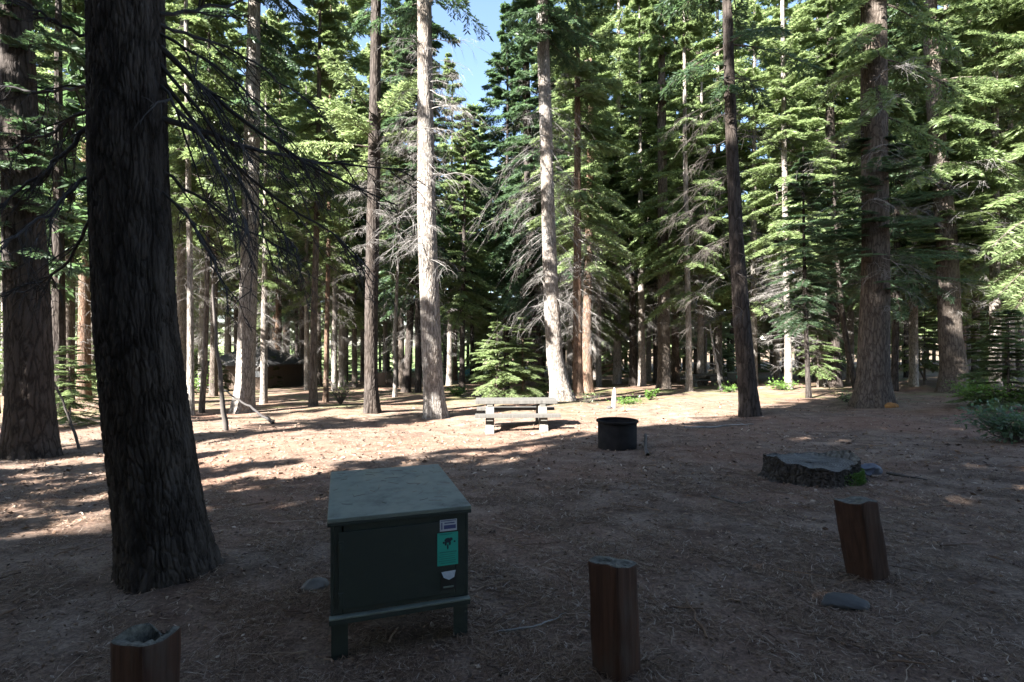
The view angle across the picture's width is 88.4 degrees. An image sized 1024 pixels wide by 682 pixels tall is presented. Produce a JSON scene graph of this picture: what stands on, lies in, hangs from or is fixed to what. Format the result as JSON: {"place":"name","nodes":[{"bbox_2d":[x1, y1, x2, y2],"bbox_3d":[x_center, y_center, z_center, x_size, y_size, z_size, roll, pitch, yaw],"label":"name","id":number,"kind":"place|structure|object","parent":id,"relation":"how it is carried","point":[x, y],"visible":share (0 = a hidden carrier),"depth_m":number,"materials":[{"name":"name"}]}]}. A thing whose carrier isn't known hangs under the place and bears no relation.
{"place":"outdoors","nodes":[
{"label":"outdoors","id":0,"kind":"place"},
{"bbox_2d":[34,0,969,345],"label":"sky","id":1,"kind":"structure","parent":0,"point":[486,11],"materials":[{"name":"blue"}]},
{"bbox_2d":[0,344,1023,681],"bbox_3d":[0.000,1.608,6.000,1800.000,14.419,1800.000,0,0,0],"label":"ground","id":2,"kind":"structure","parent":0,"point":[464,406],"depth_m":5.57,"materials":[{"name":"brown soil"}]},
{"bbox_2d":[0,1,82,413],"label":"background conifer","id":3,"kind":"object","parent":2,"relation":"on","point":[37,27],"visible":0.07,"depth_m":22.80,"materials":[{"name":"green plant"}]},
{"bbox_2d":[0,0,89,459],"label":"conifer tree","id":4,"kind":"object","parent":2,"relation":"on","point":[29,428],"visible":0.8,"depth_m":10.17,"materials":[{"name":"green plant"}]},
{"bbox_2d":[0,0,89,414],"bbox_3d":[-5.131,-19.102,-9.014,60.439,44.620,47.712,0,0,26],"label":"conifer tree","id":5,"kind":"object","parent":2,"relation":"on","point":[68,99],"visible":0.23,"depth_m":20.51,"materials":[{"name":"green plant"}]},
{"bbox_2d":[0,0,93,402],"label":"background conifer","id":6,"kind":"object","parent":2,"relation":"on","point":[78,8],"visible":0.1,"depth_m":23.92,"materials":[{"name":"green plant"}]},
{"bbox_2d":[34,0,93,400],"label":"background conifer","id":7,"kind":"object","parent":2,"relation":"on","point":[84,315],"visible":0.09,"depth_m":29.76,"materials":[{"name":"brown plant"}]},
{"bbox_2d":[54,337,99,426],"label":"young fir","id":8,"kind":"object","parent":2,"relation":"on","point":[69,393],"visible":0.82,"depth_m":15.88,"materials":[{"name":"green plant"}]},
{"bbox_2d":[110,623,180,681],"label":"wooden post","id":9,"kind":"object","parent":2,"relation":"on","point":[147,652],"visible":1,"depth_m":2.29,"materials":[{"name":"brown wood"}]},
{"bbox_2d":[165,0,235,378],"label":"background conifer","id":10,"kind":"object","parent":2,"relation":"on","point":[181,292],"visible":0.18,"depth_m":26.83,"materials":[{"name":"green plant"}]},
{"bbox_2d":[167,3,238,350],"bbox_3d":[-23.240,-11.773,37.860,6.835,31.697,7.314,0,0,0],"label":"background conifer","id":11,"kind":"object","parent":2,"relation":"on","point":[190,30],"visible":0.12,"depth_m":38.03,"materials":[{"name":"green plant"}]},
{"bbox_2d":[175,0,242,388],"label":"background conifer","id":12,"kind":"object","parent":2,"relation":"on","point":[233,25],"visible":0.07,"depth_m":43.69,"materials":[{"name":"plant"}]},
{"bbox_2d":[166,0,258,415],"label":"conifer tree","id":13,"kind":"object","parent":2,"relation":"on","point":[180,76],"visible":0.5,"depth_m":18.86,"materials":[{"name":"green plant"}]},
{"bbox_2d":[165,0,267,412],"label":"conifer tree","id":14,"kind":"object","parent":2,"relation":"on","point":[209,224],"visible":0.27,"depth_m":20.28,"materials":[{"name":"green plant"}]},
{"bbox_2d":[174,18,261,395],"bbox_3d":[-18.678,-9.313,33.124,5.879,26.061,6.458,0,0,25],"label":"background conifer","id":15,"kind":"object","parent":2,"relation":"on","point":[213,386],"visible":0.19,"depth_m":32.88,"materials":[{"name":"green plant"}]},
{"bbox_2d":[211,284,228,430],"bbox_3d":[-7.840,0.460,14.116,0.514,3.990,0.171,0,0,10],"label":"dead pole","id":16,"kind":"object","parent":2,"relation":"on","point":[222,402],"visible":0.98,"depth_m":14.09,"materials":[{"name":"grey wood"}]},
{"bbox_2d":[0,0,446,594],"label":"conifer tree","id":17,"kind":"object","parent":2,"relation":"on","point":[162,534],"visible":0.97,"depth_m":4.01,"materials":[{"name":"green plant"}]},
{"bbox_2d":[209,115,273,354],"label":"background conifer","id":18,"kind":"object","parent":2,"relation":"on","point":[234,280],"visible":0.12,"depth_m":45.76,"materials":[{"name":"green plant"}]},
{"bbox_2d":[218,0,284,348],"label":"background conifer","id":19,"kind":"object","parent":2,"relation":"on","point":[232,34],"visible":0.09,"depth_m":53.16,"materials":[{"name":"green plant"}]},
{"bbox_2d":[207,346,303,388],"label":"cabin","id":20,"kind":"object","parent":2,"relation":"on","point":[289,371],"visible":0.27,"depth_m":44.61,"materials":[{"name":"brown wood"}]},
{"bbox_2d":[174,0,340,413],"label":"conifer tree","id":21,"kind":"object","parent":2,"relation":"on","point":[244,389],"visible":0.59,"depth_m":20.32,"materials":[{"name":"green plant"}]},
{"bbox_2d":[215,18,304,403],"bbox_3d":[-11.312,-5.829,23.932,3.665,17.742,3.716,0,0,5],"label":"background conifer","id":22,"kind":"object","parent":2,"relation":"on","point":[264,341],"visible":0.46,"depth_m":23.88,"materials":[{"name":"green plant"}]},
{"bbox_2d":[256,9,299,354],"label":"background conifer","id":23,"kind":"object","parent":2,"relation":"on","point":[275,24],"visible":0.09,"depth_m":57.67,"materials":[{"name":"green plant"}]},
{"bbox_2d":[256,54,310,351],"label":"background conifer","id":24,"kind":"object","parent":2,"relation":"on","point":[290,295],"visible":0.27,"depth_m":49.78,"materials":[{"name":"green plant"}]},
{"bbox_2d":[259,39,329,383],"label":"background conifer","id":25,"kind":"object","parent":2,"relation":"on","point":[289,79],"visible":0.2,"depth_m":49.73,"materials":[{"name":"green plant"}]},
{"bbox_2d":[269,170,323,357],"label":"background conifer","id":26,"kind":"object","parent":2,"relation":"on","point":[287,314],"visible":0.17,"depth_m":51.57,"materials":[{"name":"green plant"}]},
{"bbox_2d":[276,82,338,389],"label":"background conifer","id":27,"kind":"object","parent":2,"relation":"on","point":[306,246],"visible":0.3,"depth_m":39.78,"materials":[{"name":"green plant"}]},
{"bbox_2d":[259,0,366,405],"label":"conifer tree","id":28,"kind":"object","parent":2,"relation":"on","point":[330,34],"visible":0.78,"depth_m":22.55,"materials":[{"name":"green plant"}]},
{"bbox_2d":[284,131,348,385],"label":"background conifer","id":29,"kind":"object","parent":2,"relation":"on","point":[319,367],"visible":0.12,"depth_m":45.78,"materials":[{"name":"green plant"}]},
{"bbox_2d":[292,5,366,402],"bbox_3d":[-8.860,-6.940,25.141,3.820,20.251,3.770,0,0,35],"label":"conifer tree","id":30,"kind":"object","parent":2,"relation":"on","point":[325,398],"visible":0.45,"depth_m":25.19,"materials":[{"name":"green plant"}]},
{"bbox_2d":[297,84,364,390],"bbox_3d":[-12.460,-8.057,36.917,4.887,23.657,4.955,0,0,-14],"label":"background conifer","id":31,"kind":"object","parent":2,"relation":"on","point":[335,335],"visible":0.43,"depth_m":36.84,"materials":[{"name":"green plant"}]},
{"bbox_2d":[281,0,395,386],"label":"background conifer","id":32,"kind":"object","parent":2,"relation":"on","point":[352,8],"visible":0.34,"depth_m":43.08,"materials":[{"name":"green plant"}]},
{"bbox_2d":[318,372,362,403],"bbox_3d":[-7.675,2.162,23.715,2.255,1.568,2.215,0,0,0],"label":"bare shrub","id":33,"kind":"object","parent":2,"relation":"on","point":[341,399],"visible":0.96,"depth_m":23.60,"materials":[{"name":"brown plant"}]},
{"bbox_2d":[319,84,390,386],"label":"background conifer","id":34,"kind":"object","parent":2,"relation":"on","point":[356,150],"visible":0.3,"depth_m":41.79,"materials":[{"name":"green plant"}]},
{"bbox_2d":[284,0,439,413],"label":"conifer tree","id":35,"kind":"object","parent":2,"relation":"on","point":[370,132],"visible":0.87,"depth_m":18.36,"materials":[{"name":"green plant"}]},
{"bbox_2d":[324,41,406,358],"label":"background conifer","id":36,"kind":"object","parent":2,"relation":"on","point":[367,48],"visible":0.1,"depth_m":57.14,"materials":[{"name":"green plant"}]},
{"bbox_2d":[361,112,404,371],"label":"background conifer","id":37,"kind":"object","parent":2,"relation":"on","point":[384,347],"visible":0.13,"depth_m":49.79,"materials":[{"name":"green plant"}]},
{"bbox_2d":[327,464,470,660],"bbox_3d":[-0.787,1.413,3.486,0.804,0.893,1.116,0,0,-18],"label":"food locker","id":38,"kind":"object","parent":2,"relation":"on","point":[408,546],"visible":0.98,"depth_m":3.01,"materials":[{"name":"green metal"}]},
{"bbox_2d":[378,136,419,396],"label":"conifer tree","id":39,"kind":"object","parent":2,"relation":"on","point":[395,159],"visible":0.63,"depth_m":28.18,"materials":[{"name":"green plant"}]},
{"bbox_2d":[357,43,444,387],"bbox_3d":[-8.480,-9.850,39.887,6.798,27.433,6.288,0,0,-27],"label":"background conifer","id":40,"kind":"object","parent":2,"relation":"on","point":[401,320],"visible":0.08,"depth_m":39.76,"materials":[{"name":"green plant"}]},
{"bbox_2d":[350,0,454,384],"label":"background conifer","id":41,"kind":"object","parent":2,"relation":"on","point":[385,37],"visible":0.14,"depth_m":45.04,"materials":[{"name":"green plant"}]},
{"bbox_2d":[378,0,447,392],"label":"conifer tree","id":42,"kind":"object","parent":2,"relation":"on","point":[407,369],"visible":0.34,"depth_m":33.12,"materials":[{"name":"green plant"}]},
{"bbox_2d":[378,0,463,392],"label":"background conifer","id":43,"kind":"object","parent":2,"relation":"on","point":[436,44],"visible":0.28,"depth_m":32.68,"materials":[{"name":"green plant"}]},
{"bbox_2d":[362,0,502,418],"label":"conifer tree","id":44,"kind":"object","parent":2,"relation":"on","point":[434,404],"visible":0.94,"depth_m":16.56,"materials":[{"name":"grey plant"}]},
{"bbox_2d":[439,148,474,380],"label":"background conifer","id":45,"kind":"object","parent":2,"relation":"on","point":[455,373],"visible":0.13,"depth_m":55.75,"materials":[{"name":"green plant"}]},
{"bbox_2d":[435,52,479,385],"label":"background conifer","id":46,"kind":"object","parent":2,"relation":"on","point":[449,343],"visible":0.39,"depth_m":41.85,"materials":[{"name":"green plant"}]},
{"bbox_2d":[437,104,496,392],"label":"conifer tree","id":47,"kind":"object","parent":2,"relation":"on","point":[461,294],"visible":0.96,"depth_m":32.68,"materials":[{"name":"green plant"}]},
{"bbox_2d":[440,105,494,381],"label":"background conifer","id":48,"kind":"object","parent":2,"relation":"on","point":[482,197],"visible":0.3,"depth_m":49.83,"materials":[{"name":"green plant"}]},
{"bbox_2d":[465,256,512,381],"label":"young fir","id":49,"kind":"object","parent":2,"relation":"on","point":[486,329],"visible":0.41,"depth_m":48.16,"materials":[{"name":"green plant"}]},
{"bbox_2d":[469,313,527,397],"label":"young fir","id":50,"kind":"object","parent":2,"relation":"on","point":[494,361],"visible":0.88,"depth_m":24.94,"materials":[{"name":"green plant"}]},
{"bbox_2d":[468,1,540,388],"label":"background conifer","id":51,"kind":"object","parent":2,"relation":"on","point":[505,59],"visible":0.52,"depth_m":35.60,"materials":[{"name":"green plant"}]},
{"bbox_2d":[0,92,1017,380],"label":"distant forest","id":52,"kind":"object","parent":2,"relation":"on","point":[728,338],"visible":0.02,"depth_m":62.88,"materials":[{"name":"green plant"}]},
{"bbox_2d":[0,396,1023,681],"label":"bark chips","id":53,"kind":"object","parent":2,"relation":"on","point":[606,488],"visible":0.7,"depth_m":5.53,"materials":[{"name":"brown wood"}]},
{"bbox_2d":[0,393,1023,681],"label":"fallen twigs","id":54,"kind":"object","parent":2,"relation":"on","point":[578,567],"depth_m":3.73,"materials":[{"name":"brown wood"}]},
{"bbox_2d":[475,397,560,433],"bbox_3d":[0.114,1.925,13.512,2.090,0.878,1.731,0,0,-2],"label":"picnic table","id":55,"kind":"object","parent":2,"relation":"on","point":[541,415],"visible":0.92,"depth_m":13.13,"materials":[{"name":"grey wood"}]},
{"bbox_2d":[495,317,548,396],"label":"young fir","id":56,"kind":"object","parent":2,"relation":"on","point":[520,354],"visible":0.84,"depth_m":25.84,"materials":[{"name":"green plant"}]},
{"bbox_2d":[487,1,573,389],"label":"conifer tree","id":57,"kind":"object","parent":2,"relation":"on","point":[524,74],"visible":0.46,"depth_m":33.09,"materials":[{"name":"green plant"}]},
{"bbox_2d":[465,0,608,400],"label":"conifer tree","id":58,"kind":"object","parent":2,"relation":"on","point":[560,388],"visible":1,"depth_m":23.02,"materials":[{"name":"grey plant"}]},
{"bbox_2d":[503,0,595,383],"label":"background conifer","id":59,"kind":"object","parent":2,"relation":"on","point":[532,100],"visible":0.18,"depth_m":32.42,"materials":[{"name":"green plant"}]},
{"bbox_2d":[525,7,611,383],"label":"background conifer","id":60,"kind":"object","parent":2,"relation":"on","point":[568,359],"visible":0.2,"depth_m":41.81,"materials":[{"name":"green plant"}]},
{"bbox_2d":[519,0,639,395],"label":"conifer tree","id":61,"kind":"object","parent":2,"relation":"on","point":[579,203],"visible":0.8,"depth_m":26.13,"materials":[{"name":"green plant"}]},
{"bbox_2d":[538,0,639,392],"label":"conifer tree","id":62,"kind":"object","parent":2,"relation":"on","point":[588,384],"visible":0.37,"depth_m":31.16,"materials":[{"name":"green plant"}]},
{"bbox_2d":[559,53,637,386],"bbox_3d":[6.214,-8.646,38.260,6.217,24.408,5.809,0,0,-37],"label":"background conifer","id":63,"kind":"object","parent":2,"relation":"on","point":[611,297],"visible":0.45,"depth_m":37.84,"materials":[{"name":"green plant"}]},
{"bbox_2d":[588,556,640,681],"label":"wooden post","id":64,"kind":"object","parent":2,"relation":"on","point":[614,624],"visible":0.96,"depth_m":2.69,"materials":[{"name":"brown wood"}]},
{"bbox_2d":[596,417,638,450],"bbox_3d":[2.023,1.832,10.114,0.804,0.635,0.804,0,0,0],"label":"fire ring","id":65,"kind":"object","parent":2,"relation":"on","point":[617,433],"visible":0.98,"depth_m":9.81,"materials":[{"name":"metal"}]},
{"bbox_2d":[559,0,676,383],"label":"background conifer","id":66,"kind":"object","parent":2,"relation":"on","point":[618,9],"visible":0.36,"depth_m":39.70,"materials":[{"name":"green plant"}]},
{"bbox_2d":[629,214,637,385],"bbox_3d":[8.482,-2.736,36.831,0.644,12.240,0.651,0,0,36],"label":"tree snag","id":67,"kind":"object","parent":2,"relation":"on","point":[633,376],"visible":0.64,"depth_m":36.61,"materials":[{"name":"brown plant"}]},
{"bbox_2d":[603,0,683,385],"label":"background conifer","id":68,"kind":"object","parent":2,"relation":"on","point":[633,31],"visible":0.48,"depth_m":35.80,"materials":[{"name":"green plant"}]},
{"bbox_2d":[621,58,682,383],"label":"background conifer","id":69,"kind":"object","parent":2,"relation":"on","point":[653,283],"visible":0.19,"depth_m":39.83,"materials":[{"name":"green plant"}]},
{"bbox_2d":[621,86,692,380],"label":"background conifer","id":70,"kind":"object","parent":2,"relation":"on","point":[648,363],"visible":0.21,"depth_m":44.81,"materials":[{"name":"green plant"}]},
{"bbox_2d":[621,0,710,388],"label":"conifer tree","id":71,"kind":"object","parent":2,"relation":"on","point":[659,49],"visible":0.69,"depth_m":31.65,"materials":[{"name":"green plant"}]},
{"bbox_2d":[635,7,721,381],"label":"background conifer","id":72,"kind":"object","parent":2,"relation":"on","point":[675,368],"visible":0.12,"depth_m":41.72,"materials":[{"name":"green plant"}]},
{"bbox_2d":[633,0,728,391],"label":"conifer tree","id":73,"kind":"object","parent":2,"relation":"on","point":[692,26],"visible":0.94,"depth_m":28.45,"materials":[{"name":"green plant"}]},
{"bbox_2d":[645,0,751,384],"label":"background conifer","id":74,"kind":"object","parent":2,"relation":"on","point":[709,28],"visible":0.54,"depth_m":35.79,"materials":[{"name":"green plant"}]},
{"bbox_2d":[652,0,789,380],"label":"background conifer","id":75,"kind":"object","parent":2,"relation":"on","point":[743,63],"visible":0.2,"depth_m":41.69,"materials":[{"name":"green plant"}]},
{"bbox_2d":[654,0,838,416],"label":"conifer tree","id":76,"kind":"object","parent":2,"relation":"on","point":[749,405],"visible":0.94,"depth_m":15.26,"materials":[{"name":"green plant"}]},
{"bbox_2d":[697,0,820,385],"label":"background conifer","id":77,"kind":"object","parent":2,"relation":"on","point":[755,193],"visible":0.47,"depth_m":33.82,"materials":[{"name":"green plant"}]},
{"bbox_2d":[727,0,824,381],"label":"background conifer","id":78,"kind":"object","parent":2,"relation":"on","point":[776,363],"visible":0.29,"depth_m":39.82,"materials":[{"name":"green plant"}]},
{"bbox_2d":[725,0,847,389],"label":"conifer tree","id":79,"kind":"object","parent":2,"relation":"on","point":[794,42],"visible":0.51,"depth_m":29.27,"materials":[{"name":"green plant"}]},
{"bbox_2d":[765,147,849,397],"bbox_3d":[12.945,-2.882,23.185,3.407,11.250,3.338,0,0,23],"label":"conifer tree","id":80,"kind":"object","parent":2,"relation":"on","point":[803,323],"visible":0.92,"depth_m":23.00,"materials":[{"name":"green plant"}]},
{"bbox_2d":[757,0,860,386],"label":"background conifer","id":81,"kind":"object","parent":2,"relation":"on","point":[823,381],"visible":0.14,"depth_m":31.85,"materials":[{"name":"green plant"}]},
{"bbox_2d":[757,450,869,488],"bbox_3d":[4.150,1.767,7.274,1.255,0.475,1.265,0,0,-40],"label":"tree stump","id":82,"kind":"object","parent":2,"relation":"on","point":[833,469],"visible":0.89,"depth_m":7.03,"materials":[{"name":"grey wood"}]},
{"bbox_2d":[792,294,844,386],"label":"young fir","id":83,"kind":"object","parent":2,"relation":"on","point":[815,367],"visible":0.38,"depth_m":30.37,"materials":[{"name":"green plant"}]},
{"bbox_2d":[779,0,860,387],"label":"conifer tree","id":84,"kind":"object","parent":2,"relation":"on","point":[827,71],"visible":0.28,"depth_m":30.55,"materials":[{"name":"green plant"}]},
{"bbox_2d":[758,0,892,380],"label":"background conifer","id":85,"kind":"object","parent":2,"relation":"on","point":[813,54],"visible":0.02,"depth_m":39.77,"materials":[{"name":"green plant"}]},
{"bbox_2d":[811,173,860,388],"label":"conifer tree","id":86,"kind":"object","parent":2,"relation":"on","point":[850,364],"visible":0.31,"depth_m":28.59,"materials":[{"name":"green plant"}]},
{"bbox_2d":[821,592,870,611],"bbox_3d":[2.173,1.714,3.437,0.288,0.094,0.209,0,0,24],"label":"stone","id":87,"kind":"object","parent":2,"relation":"on","point":[841,601],"visible":0.84,"depth_m":3.39,"materials":[{"name":"grey stone"}]},
{"bbox_2d":[810,0,902,381],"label":"background conifer","id":88,"kind":"object","parent":2,"relation":"on","point":[849,328],"visible":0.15,"depth_m":37.83,"materials":[{"name":"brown plant"}]},
{"bbox_2d":[834,496,890,582],"bbox_3d":[2.609,1.569,3.893,0.384,0.850,0.252,0,0,-24],"label":"wooden post","id":89,"kind":"object","parent":2,"relation":"on","point":[862,538],"visible":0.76,"depth_m":3.80,"materials":[{"name":"brown wood"}]},
{"bbox_2d":[785,0,984,408],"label":"conifer tree","id":90,"kind":"object","parent":2,"relation":"on","point":[880,100],"visible":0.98,"depth_m":17.72,"materials":[{"name":"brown plant"}]},
{"bbox_2d":[817,1,959,350],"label":"background conifer","id":91,"kind":"object","parent":2,"relation":"on","point":[853,106],"visible":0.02,"depth_m":35.58,"materials":[{"name":"green plant"}]},
{"bbox_2d":[842,0,955,391],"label":"conifer tree","id":92,"kind":"object","parent":2,"relation":"on","point":[896,299],"visible":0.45,"depth_m":26.43,"materials":[{"name":"green plant"}]},
{"bbox_2d":[899,304,938,384],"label":"young fir","id":93,"kind":"object","parent":2,"relation":"on","point":[929,363],"visible":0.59,"depth_m":31.71,"materials":[{"name":"green plant"}]},
{"bbox_2d":[848,0,1009,386],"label":"background conifer","id":94,"kind":"object","parent":2,"relation":"on","point":[913,378],"visible":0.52,"depth_m":29.77,"materials":[{"name":"green plant"}]},
{"bbox_2d":[890,1,1005,352],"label":"background conifer","id":95,"kind":"object","parent":2,"relation":"on","point":[956,30],"visible":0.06,"depth_m":35.15,"materials":[{"name":"green plant"}]},
{"bbox_2d":[888,0,1023,393],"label":"conifer tree","id":96,"kind":"object","parent":2,"relation":"on","point":[938,118],"visible":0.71,"depth_m":24.78,"materials":[{"name":"green plant"}]},
{"bbox_2d":[918,0,1023,382],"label":"background conifer","id":97,"kind":"object","parent":2,"relation":"on","point":[974,314],"visible":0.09,"depth_m":32.89,"materials":[{"name":"green plant"}]},
{"bbox_2d":[929,0,1023,387],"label":"background conifer","id":98,"kind":"object","parent":2,"relation":"on","point":[994,267],"visible":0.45,"depth_m":25.78,"materials":[{"name":"green plant"}]},
{"bbox_2d":[942,309,1023,412],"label":"young fir","id":99,"kind":"object","parent":2,"relation":"on","point":[1008,373],"visible":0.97,"depth_m":16.06,"materials":[{"name":"green plant"}]},
{"bbox_2d":[944,397,1023,443],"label":"shrub","id":100,"kind":"object","parent":2,"relation":"on","point":[1012,432],"visible":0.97,"depth_m":9.96,"materials":[{"name":"green plant"}]},
{"bbox_2d":[944,378,1023,407],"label":"shrub","id":101,"kind":"object","parent":2,"relation":"on","point":[998,392],"visible":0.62,"depth_m":16.21,"materials":[{"name":"green plant"}]},
{"bbox_2d":[955,0,1023,360],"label":"background conifer","id":102,"kind":"object","parent":2,"relation":"on","point":[1010,274],"visible":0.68,"depth_m":24.10,"materials":[{"name":"green plant"}]},
{"bbox_2d":[957,1,1023,384],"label":"background conifer","id":103,"kind":"object","parent":2,"relation":"on","point":[1003,74],"visible":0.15,"depth_m":29.93,"materials":[{"name":"green plant"}]},
{"bbox_2d":[963,306,1022,385],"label":"young fir","id":104,"kind":"object","parent":2,"relation":"on","point":[970,354],"visible":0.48,"depth_m":29.61,"materials":[{"name":"green plant"}]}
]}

